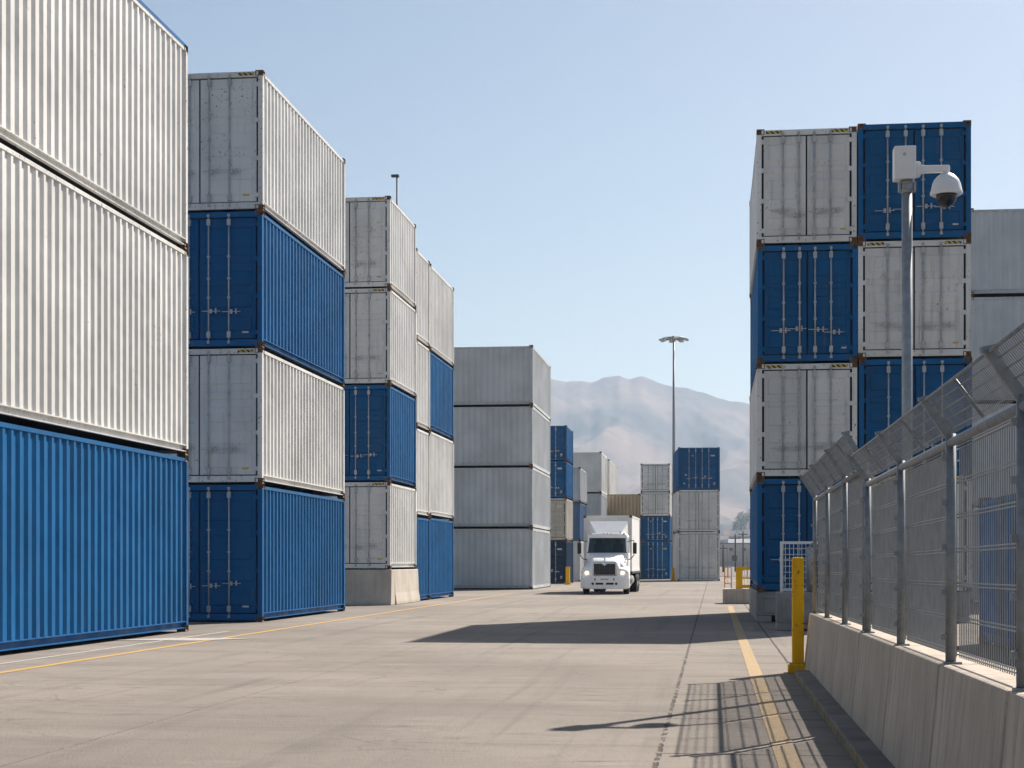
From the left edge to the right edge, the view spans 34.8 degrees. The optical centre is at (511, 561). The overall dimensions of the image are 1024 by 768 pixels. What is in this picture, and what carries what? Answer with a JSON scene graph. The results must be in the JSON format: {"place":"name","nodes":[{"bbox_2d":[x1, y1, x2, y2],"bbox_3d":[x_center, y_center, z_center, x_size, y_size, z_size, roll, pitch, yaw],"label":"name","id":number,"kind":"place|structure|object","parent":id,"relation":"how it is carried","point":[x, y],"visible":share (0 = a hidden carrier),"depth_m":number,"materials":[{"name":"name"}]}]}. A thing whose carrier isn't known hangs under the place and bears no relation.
{"place":"outdoors","nodes":[
{"label":"outdoors","id":0,"kind":"place"},
{"bbox_2d":[0,567,1015,767],"bbox_3d":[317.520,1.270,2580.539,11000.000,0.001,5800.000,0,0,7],"label":"ground","id":1,"kind":"structure","parent":0,"point":[652,673],"depth_m":16.14,"materials":[{"name":"concrete"}]},
{"bbox_2d":[0,422,188,650],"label":"shipping container","id":2,"kind":"object","parent":1,"relation":"on","point":[93,539],"visible":1,"depth_m":25.05,"materials":[{"name":"blue metal"}]},
{"bbox_2d":[0,143,188,455],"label":"shipping container","id":3,"kind":"object","parent":2,"relation":"on","point":[93,318],"visible":0.81,"depth_m":25.05,"materials":[{"name":"white metal"}]},
{"bbox_2d":[0,0,187,249],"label":"shipping container","id":4,"kind":"object","parent":3,"relation":"on","point":[94,98],"visible":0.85,"depth_m":25.83,"materials":[{"name":"white metal"}]},
{"bbox_2d":[0,593,510,672],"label":"yellow lane line","id":5,"kind":"object","parent":1,"relation":"on","point":[208,640],"visible":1,"depth_m":25.03,"materials":[{"name":"paint"}]},
{"bbox_2d":[188,484,344,621],"bbox_3d":[-6.138,-0.189,38.362,2.758,2.910,7.799,0,0,7],"label":"shipping container","id":6,"kind":"object","parent":1,"relation":"on","point":[259,552],"visible":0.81,"depth_m":34.59,"materials":[{"name":"blue metal"}]},
{"bbox_2d":[188,487,198,617],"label":"door","id":7,"kind":"structure","parent":6,"relation":"in","point":[193,497],"depth_m":34.58,"materials":[{"name":"blue paint"}]},
{"bbox_2d":[200,487,257,617],"bbox_3d":[-5.964,-0.199,34.467,1.273,2.760,0.108,0,0,7],"label":"door","id":8,"kind":"structure","parent":6,"relation":"in","point":[228,532],"depth_m":34.48,"materials":[{"name":"blue paint"}]},
{"bbox_2d":[167,347,344,497],"bbox_3d":[-6.145,-3.080,38.365,2.758,2.865,7.799,0,0,7],"label":"shipping container","id":9,"kind":"object","parent":6,"relation":"on","point":[258,415],"visible":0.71,"depth_m":34.65,"materials":[{"name":"white metal"}]},
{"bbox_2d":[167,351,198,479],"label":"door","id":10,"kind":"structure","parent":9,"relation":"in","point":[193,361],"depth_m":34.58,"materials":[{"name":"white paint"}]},
{"bbox_2d":[200,351,257,479],"bbox_3d":[-5.968,-3.090,34.470,1.273,2.715,0.108,0,0,7],"label":"door","id":11,"kind":"structure","parent":9,"relation":"in","point":[228,395],"depth_m":34.48,"materials":[{"name":"white paint"}]},
{"bbox_2d":[188,210,344,385],"bbox_3d":[-6.144,-5.956,38.367,2.758,2.880,7.799,0,0,7],"label":"shipping container","id":12,"kind":"object","parent":9,"relation":"on","point":[258,278],"visible":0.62,"depth_m":34.61,"materials":[{"name":"blue metal"}]},
{"bbox_2d":[188,215,198,343],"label":"door","id":13,"kind":"structure","parent":12,"relation":"in","point":[193,225],"depth_m":34.58,"materials":[{"name":"blue paint"}]},
{"bbox_2d":[200,214,256,343],"bbox_3d":[-5.965,-5.966,34.470,1.273,2.730,0.108,0,0,7],"label":"door","id":14,"kind":"structure","parent":12,"relation":"in","point":[228,258],"depth_m":34.48,"materials":[{"name":"blue paint"}]},
{"bbox_2d":[188,70,344,273],"bbox_3d":[-6.130,-8.870,38.366,2.758,2.939,7.799,0,0,7],"label":"shipping container","id":15,"kind":"object","parent":12,"relation":"on","point":[256,140],"visible":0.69,"depth_m":34.61,"materials":[{"name":"white metal"}]},
{"bbox_2d":[188,75,198,207],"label":"door","id":16,"kind":"structure","parent":15,"relation":"in","point":[193,86],"depth_m":34.58,"materials":[{"name":"white paint"}]},
{"bbox_2d":[201,74,257,206],"bbox_3d":[-5.953,-8.880,34.469,1.273,2.789,0.108,0,0,7],"label":"door","id":17,"kind":"structure","parent":15,"relation":"in","point":[229,119],"depth_m":34.48,"materials":[{"name":"white paint"}]},
{"bbox_2d":[345,570,394,604],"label":"concrete barrier","id":18,"kind":"object","parent":1,"relation":"on","point":[369,587],"visible":0.49,"depth_m":47.80,"materials":[{"name":"grey concrete"}]},
{"bbox_2d":[325,481,416,568],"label":"shipping container","id":19,"kind":"object","parent":18,"relation":"on","point":[380,524],"visible":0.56,"depth_m":48.03,"materials":[{"name":"white metal"}]},
{"bbox_2d":[350,484,386,566],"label":"door","id":20,"kind":"structure","parent":19,"relation":"in","point":[368,512],"depth_m":47.99,"materials":[{"name":"white paint"}]},
{"bbox_2d":[345,384,415,487],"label":"shipping container","id":21,"kind":"object","parent":19,"relation":"on","point":[380,433],"visible":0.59,"depth_m":48.04,"materials":[{"name":"blue metal"}]},
{"bbox_2d":[350,386,386,478],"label":"door","id":22,"kind":"structure","parent":21,"relation":"in","point":[368,418],"depth_m":47.99,"materials":[{"name":"blue paint"}]},
{"bbox_2d":[345,287,416,397],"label":"shipping container","id":23,"kind":"object","parent":21,"relation":"on","point":[380,336],"visible":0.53,"depth_m":48.04,"materials":[{"name":"white metal"}]},
{"bbox_2d":[350,290,386,380],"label":"door","id":24,"kind":"structure","parent":23,"relation":"in","point":[368,321],"depth_m":47.99,"materials":[{"name":"white paint"}]},
{"bbox_2d":[345,196,415,308],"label":"shipping container","id":25,"kind":"object","parent":23,"relation":"on","point":[380,242],"visible":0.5,"depth_m":48.04,"materials":[{"name":"white metal"}]},
{"bbox_2d":[350,198,386,284],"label":"door","id":26,"kind":"structure","parent":25,"relation":"in","point":[368,228],"depth_m":47.99,"materials":[{"name":"white paint"}]},
{"bbox_2d":[345,516,429,599],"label":"shipping container","id":27,"kind":"object","parent":1,"relation":"on","point":[423,545],"visible":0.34,"depth_m":53.36,"materials":[{"name":"blue metal"}]},
{"bbox_2d":[408,426,429,517],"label":"shipping container","id":28,"kind":"object","parent":27,"relation":"on","point":[423,473],"visible":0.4,"depth_m":53.59,"materials":[{"name":"white metal"}]},
{"bbox_2d":[416,338,429,431],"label":"shipping container","id":29,"kind":"object","parent":28,"relation":"on","point":[423,387],"visible":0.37,"depth_m":53.54,"materials":[{"name":"white metal"}]},
{"bbox_2d":[416,248,429,347],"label":"shipping container","id":30,"kind":"object","parent":29,"relation":"on","point":[423,300],"visible":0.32,"depth_m":53.49,"materials":[{"name":"white metal"}]},
{"bbox_2d":[380,569,419,604],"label":"concrete barrier","id":31,"kind":"object","parent":1,"relation":"on","point":[406,586],"visible":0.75,"depth_m":50.08,"materials":[{"name":"beige concrete"}]},
{"bbox_2d":[418,516,453,599],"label":"shipping container","id":32,"kind":"object","parent":1,"relation":"on","point":[441,557],"visible":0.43,"depth_m":56.99,"materials":[{"name":"blue metal"}]},
{"bbox_2d":[430,430,453,519],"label":"shipping container","id":33,"kind":"object","parent":32,"relation":"on","point":[441,477],"visible":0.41,"depth_m":57.22,"materials":[{"name":"white metal"}]},
{"bbox_2d":[430,350,453,439],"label":"shipping container","id":34,"kind":"object","parent":33,"relation":"on","point":[441,398],"visible":0.38,"depth_m":57.00,"materials":[{"name":"blue metal"}]},
{"bbox_2d":[430,263,453,367],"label":"shipping container","id":35,"kind":"object","parent":34,"relation":"on","point":[441,318],"visible":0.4,"depth_m":56.94,"materials":[{"name":"white metal"}]},
{"bbox_2d":[454,528,549,588],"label":"shipping container","id":36,"kind":"object","parent":1,"relation":"on","point":[501,558],"visible":0.59,"depth_m":75.20,"materials":[{"name":"grey metal"}]},
{"bbox_2d":[441,466,550,530],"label":"shipping container","id":37,"kind":"object","parent":36,"relation":"on","point":[502,498],"visible":0.57,"depth_m":75.21,"materials":[{"name":"white metal"}]},
{"bbox_2d":[454,405,549,475],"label":"shipping container","id":38,"kind":"object","parent":37,"relation":"on","point":[501,437],"visible":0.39,"depth_m":75.21,"materials":[{"name":"white metal"}]},
{"bbox_2d":[454,345,550,420],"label":"shipping container","id":39,"kind":"object","parent":38,"relation":"on","point":[511,376],"visible":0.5,"depth_m":75.22,"materials":[{"name":"grey metal"}]},
{"bbox_2d":[550,540,572,582],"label":"shipping container","id":40,"kind":"object","parent":1,"relation":"on","point":[561,556],"visible":0.3,"depth_m":94.32,"materials":[{"name":"blue metal"}]},
{"bbox_2d":[550,542,564,581],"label":"door","id":41,"kind":"structure","parent":40,"relation":"in","point":[556,556],"depth_m":94.31,"materials":[{"name":"blue paint"}]},
{"bbox_2d":[545,498,572,540],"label":"shipping container","id":42,"kind":"object","parent":40,"relation":"on","point":[561,519],"visible":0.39,"depth_m":94.33,"materials":[{"name":"beige metal"}]},
{"bbox_2d":[550,461,572,499],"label":"shipping container","id":43,"kind":"object","parent":42,"relation":"on","point":[561,473],"visible":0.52,"depth_m":94.32,"materials":[{"name":"blue metal"}]},
{"bbox_2d":[550,425,572,464],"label":"shipping container","id":44,"kind":"object","parent":43,"relation":"on","point":[561,443],"visible":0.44,"depth_m":94.32,"materials":[{"name":"blue metal"}]},
{"bbox_2d":[577,515,639,593],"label":"box truck","id":45,"kind":"object","parent":1,"relation":"on","point":[611,551],"visible":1,"depth_m":64.85,"materials":[{"name":"white paint"}]},
{"bbox_2d":[630,538,640,577],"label":"shipping container","id":46,"kind":"object","parent":1,"relation":"on","point":[640,561],"visible":0.12,"depth_m":124.85,"materials":[{"name":"blue metal"}]},
{"bbox_2d":[608,494,640,537],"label":"shipping container","id":47,"kind":"object","parent":46,"relation":"on","point":[624,504],"visible":0.32,"depth_m":124.20,"materials":[{"name":"beige metal"}]},
{"bbox_2d":[641,541,671,578],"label":"shipping container","id":48,"kind":"object","parent":1,"relation":"on","point":[656,559],"visible":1,"depth_m":119.14,"materials":[{"name":"blue metal"}]},
{"bbox_2d":[641,516,671,541],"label":"shipping container","id":49,"kind":"object","parent":48,"relation":"on","point":[656,528],"visible":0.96,"depth_m":119.12,"materials":[{"name":"blue metal"}]},
{"bbox_2d":[641,492,671,517],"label":"shipping container","id":50,"kind":"object","parent":49,"relation":"on","point":[656,504],"visible":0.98,"depth_m":119.13,"materials":[{"name":"white metal"}]},
{"bbox_2d":[641,463,671,494],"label":"shipping container","id":51,"kind":"object","parent":50,"relation":"on","point":[656,477],"visible":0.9,"depth_m":119.14,"materials":[{"name":"white metal"}]},
{"bbox_2d":[659,336,688,566],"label":"light mast","id":52,"kind":"object","parent":1,"relation":"on","point":[672,339],"visible":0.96,"depth_m":149.90,"materials":[{"name":"metal"}]},
{"bbox_2d":[673,532,719,580],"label":"shipping container","id":53,"kind":"object","parent":1,"relation":"on","point":[696,555],"visible":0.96,"depth_m":108.16,"materials":[{"name":"grey metal"}]},
{"bbox_2d":[680,533,698,579],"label":"door","id":54,"kind":"structure","parent":53,"relation":"in","point":[689,550],"depth_m":108.18,"materials":[{"name":"white paint"}]},
{"bbox_2d":[673,490,719,532],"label":"shipping container","id":55,"kind":"object","parent":53,"relation":"on","point":[696,510],"visible":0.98,"depth_m":108.15,"materials":[{"name":"grey metal"}]},
{"bbox_2d":[680,491,698,530],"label":"door","id":56,"kind":"structure","parent":55,"relation":"in","point":[689,507],"depth_m":108.18,"materials":[{"name":"white paint"}]},
{"bbox_2d":[673,447,719,492],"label":"shipping container","id":57,"kind":"object","parent":55,"relation":"on","point":[696,468],"visible":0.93,"depth_m":108.16,"materials":[{"name":"blue metal"}]},
{"bbox_2d":[680,448,698,487],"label":"door","id":58,"kind":"structure","parent":57,"relation":"in","point":[689,464],"depth_m":108.18,"materials":[{"name":"blue paint"}]},
{"bbox_2d":[699,448,717,487],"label":"door","id":59,"kind":"structure","parent":57,"relation":"in","point":[708,464],"depth_m":108.13,"materials":[{"name":"blue paint"}]},
{"bbox_2d":[699,492,717,530],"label":"door","id":60,"kind":"structure","parent":55,"relation":"in","point":[708,507],"depth_m":108.13,"materials":[{"name":"white paint"}]},
{"bbox_2d":[699,533,717,579],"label":"door","id":61,"kind":"structure","parent":53,"relation":"in","point":[708,543],"depth_m":108.13,"materials":[{"name":"white paint"}]},
{"bbox_2d":[749,587,779,621],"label":"concrete block","id":62,"kind":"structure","parent":1,"relation":"on","point":[762,606],"depth_m":34.41,"materials":[{"name":"grey concrete"}]},
{"bbox_2d":[750,477,856,590],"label":"shipping container","id":63,"kind":"object","parent":62,"relation":"on","point":[781,509],"visible":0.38,"depth_m":34.34,"materials":[{"name":"blue metal"}]},
{"bbox_2d":[762,481,805,586],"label":"door","id":64,"kind":"structure","parent":63,"relation":"in","point":[784,518],"depth_m":34.32,"materials":[{"name":"blue paint"}]},
{"bbox_2d":[749,362,856,491],"bbox_3d":[6.596,-2.968,37.684,2.070,2.402,7.045,0,0,7],"label":"shipping container","id":65,"kind":"object","parent":63,"relation":"on","point":[803,417],"visible":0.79,"depth_m":34.27,"materials":[{"name":"white metal"}]},
{"bbox_2d":[762,366,805,472],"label":"door","id":66,"kind":"structure","parent":65,"relation":"in","point":[784,434],"depth_m":34.30,"materials":[{"name":"white paint"}]},
{"bbox_2d":[750,243,857,395],"bbox_3d":[6.610,-5.415,37.688,2.070,2.484,7.045,0,0,7],"label":"shipping container","id":67,"kind":"object","parent":65,"relation":"on","point":[803,304],"visible":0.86,"depth_m":34.27,"materials":[{"name":"blue metal"}]},
{"bbox_2d":[762,247,805,358],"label":"door","id":68,"kind":"structure","parent":67,"relation":"in","point":[784,287],"depth_m":34.31,"materials":[{"name":"blue paint"}]},
{"bbox_2d":[749,126,856,297],"bbox_3d":[6.593,-7.872,37.700,2.070,2.424,7.045,0,0,7],"label":"shipping container","id":69,"kind":"object","parent":67,"relation":"on","point":[804,187],"visible":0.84,"depth_m":34.28,"materials":[{"name":"white metal"}]},
{"bbox_2d":[762,131,805,239],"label":"door","id":70,"kind":"structure","parent":69,"relation":"in","point":[784,170],"depth_m":34.32,"materials":[{"name":"white paint"}]},
{"bbox_2d":[807,130,851,239],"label":"door","id":71,"kind":"structure","parent":69,"relation":"in","point":[828,168],"depth_m":34.21,"materials":[{"name":"white paint"}]},
{"bbox_2d":[808,246,852,357],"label":"door","id":72,"kind":"structure","parent":67,"relation":"in","point":[829,285],"depth_m":34.20,"materials":[{"name":"blue paint"}]},
{"bbox_2d":[808,365,851,467],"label":"door","id":73,"kind":"structure","parent":65,"relation":"in","point":[829,402],"depth_m":34.20,"materials":[{"name":"white paint"}]},
{"bbox_2d":[727,606,802,767],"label":"yellow edge line","id":74,"kind":"object","parent":1,"relation":"on","point":[785,752],"visible":1,"depth_m":13.92,"materials":[{"name":"paint"}]},
{"bbox_2d":[788,557,805,672],"bbox_3d":[3.268,0.611,18.731,0.213,1.319,0.213,0,0,7],"label":"bollard","id":75,"kind":"object","parent":1,"relation":"on","point":[797,663],"visible":0.88,"depth_m":18.66,"materials":[{"name":"metal"}]},
{"bbox_2d":[804,613,838,675],"bbox_3d":[3.474,0.924,17.871,0.468,0.691,2.086,0,0,7],"label":"wall segment","id":76,"kind":"object","parent":1,"relation":"on","point":[812,642],"depth_m":17.77,"materials":[{"name":"concrete"}]},
{"bbox_2d":[799,431,867,632],"bbox_3d":[3.031,-0.200,15.680,0.233,1.611,6.369,0,0,7],"label":"security fence","id":77,"kind":"object","parent":76,"relation":"on","point":[840,572],"visible":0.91,"depth_m":15.31,"materials":[{"name":"metal"}]},
{"bbox_2d":[775,591,871,630],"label":"concrete block","id":78,"kind":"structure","parent":1,"relation":"on","point":[783,610],"depth_m":30.09,"materials":[{"name":"grey concrete"}]},
{"bbox_2d":[815,618,859,693],"bbox_3d":[3.204,0.915,15.672,0.468,0.711,2.232,0,0,7],"label":"wall segment","id":79,"kind":"object","parent":1,"relation":"on","point":[826,652],"depth_m":15.54,"materials":[{"name":"concrete"}]},
{"bbox_2d":[794,670,894,767],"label":"kerb","id":80,"kind":"structure","parent":1,"relation":"on","point":[860,747],"depth_m":11.86,"materials":[{"name":"grey concrete"}]},
{"bbox_2d":[831,625,883,716],"bbox_3d":[2.932,0.905,13.466,0.468,0.729,2.103,0,0,7],"label":"wall segment","id":81,"kind":"object","parent":1,"relation":"on","point":[845,665],"depth_m":13.33,"materials":[{"name":"concrete"}]},
{"bbox_2d":[852,633,922,750],"bbox_3d":[2.665,0.896,11.292,0.468,0.748,2.166,0,0,7],"label":"wall segment","id":82,"kind":"object","parent":1,"relation":"on","point":[871,684],"depth_m":11.13,"materials":[{"name":"concrete"}]},
{"bbox_2d":[846,322,1023,691],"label":"security fence","id":83,"kind":"object","parent":82,"relation":"on","point":[931,555],"visible":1,"depth_m":8.04,"materials":[{"name":"metal"}]},
{"bbox_2d":[871,590,969,622],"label":"concrete block","id":84,"kind":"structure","parent":1,"relation":"on","point":[962,605],"depth_m":33.89,"materials":[{"name":"grey concrete"}]},
{"bbox_2d":[858,475,969,591],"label":"shipping container","id":85,"kind":"object","parent":84,"relation":"on","point":[957,531],"visible":0.02,"depth_m":33.88,"materials":[{"name":"metal"}]},
{"bbox_2d":[857,357,971,478],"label":"shipping container","id":86,"kind":"object","parent":85,"relation":"on","point":[879,394],"visible":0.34,"depth_m":34.03,"materials":[{"name":"blue metal"}]},
{"bbox_2d":[864,361,913,470],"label":"door","id":87,"kind":"structure","parent":86,"relation":"in","point":[883,400],"depth_m":34.07,"materials":[{"name":"blue paint"}]},
{"bbox_2d":[857,238,970,363],"bbox_3d":[8.783,-5.467,37.419,2.302,2.454,7.045,0,0,7],"label":"shipping container","id":88,"kind":"object","parent":86,"relation":"on","point":[941,298],"visible":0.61,"depth_m":33.98,"materials":[{"name":"white metal"}]},
{"bbox_2d":[863,243,912,353],"bbox_3d":[7.816,-5.477,34.043,1.055,2.304,0.108,0,0,7],"label":"door","id":89,"kind":"structure","parent":88,"relation":"in","point":[882,282],"depth_m":34.07,"materials":[{"name":"white paint"}]},
{"bbox_2d":[857,120,970,241],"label":"shipping container","id":90,"kind":"object","parent":88,"relation":"on","point":[879,207],"visible":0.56,"depth_m":34.00,"materials":[{"name":"blue metal"}]},
{"bbox_2d":[863,125,912,235],"bbox_3d":[7.814,-7.927,34.047,1.055,2.289,0.108,0,0,7],"label":"door","id":91,"kind":"structure","parent":90,"relation":"in","point":[883,202],"depth_m":34.07,"materials":[{"name":"blue paint"}]},
{"bbox_2d":[915,124,965,234],"bbox_3d":[8.897,-7.927,33.913,1.045,2.289,0.108,0,0,7],"label":"door","id":92,"kind":"structure","parent":90,"relation":"in","point":[940,146],"depth_m":33.92,"materials":[{"name":"blue paint"}]},
{"bbox_2d":[915,242,965,352],"bbox_3d":[8.891,-5.477,33.910,1.045,2.304,0.108,0,0,7],"label":"door","id":93,"kind":"structure","parent":88,"relation":"in","point":[940,280],"depth_m":33.92,"materials":[{"name":"white paint"}]},
{"bbox_2d":[916,360,966,465],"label":"door","id":94,"kind":"structure","parent":86,"relation":"in","point":[929,378],"depth_m":33.92,"materials":[{"name":"blue paint"}]},
{"bbox_2d":[893,145,962,634],"bbox_3d":[4.317,-1.516,16.974,0.704,5.572,0.332,0,0,7],"label":"camera pole","id":95,"kind":"object","parent":1,"relation":"on","point":[946,188],"visible":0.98,"depth_m":16.95,"materials":[{"name":"metal"}]},
{"bbox_2d":[882,646,994,767],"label":"wall segment","id":96,"kind":"object","parent":1,"relation":"on","point":[910,707],"depth_m":9.01,"materials":[{"name":"concrete"}]},
{"bbox_2d":[930,664,1015,767],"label":"wall segment","id":97,"kind":"object","parent":1,"relation":"on","point":[970,716],"depth_m":7.07,"materials":[{"name":"concrete"}]},
{"bbox_2d":[980,493,1015,649],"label":"shipping container","id":98,"kind":"object","parent":1,"relation":"on","point":[994,571],"visible":0.41,"depth_m":24.07,"materials":[{"name":"metal"}]},
{"bbox_2d":[1002,691,1023,767],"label":"wall segment","id":99,"kind":"object","parent":1,"relation":"on","point":[1013,755],"depth_m":5.98,"materials":[{"name":"concrete"}]},
{"bbox_2d":[141,0,1023,403],"label":"sky","id":100,"kind":"structure","parent":0,"point":[578,174],"materials":[{"name":"blue"}]},
{"bbox_2d":[550,376,978,534],"bbox_3d":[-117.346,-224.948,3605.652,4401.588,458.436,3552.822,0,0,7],"label":"mountain","id":101,"kind":"structure","parent":0,"point":[623,424],"depth_m":3585.91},
{"bbox_2d":[957,509,978,600],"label":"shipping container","id":102,"kind":"object","parent":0,"point":[976,556],"visible":0.01,"depth_m":50.00,"materials":[{"name":"grey metal"}]},
{"bbox_2d":[962,404,1015,507],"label":"shipping container","id":103,"kind":"object","parent":102,"relation":"on","point":[991,414],"visible":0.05,"depth_m":49.96,"materials":[{"name":"grey metal"}]},
{"bbox_2d":[971,296,1023,403],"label":"shipping container","id":104,"kind":"object","parent":103,"relation":"on","point":[994,320],"visible":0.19,"depth_m":49.95,"materials":[{"name":"grey metal"}]},
{"bbox_2d":[971,208,1023,296],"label":"shipping container","id":105,"kind":"object","parent":104,"relation":"on","point":[997,252],"visible":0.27,"depth_m":49.93,"materials":[{"name":"grey metal"}]},
{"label":"shipping container","id":106,"kind":"object","parent":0,"visible":0},
{"bbox_2d":[587,493,607,515],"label":"shipping container","id":107,"kind":"object","parent":106,"relation":"on","point":[597,504],"visible":0.11,"depth_m":116.96,"materials":[{"name":"white metal"}]},
{"bbox_2d":[573,452,607,495],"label":"shipping container","id":108,"kind":"object","parent":107,"relation":"on","point":[594,465],"visible":0.4,"depth_m":116.99,"materials":[{"name":"white metal"}]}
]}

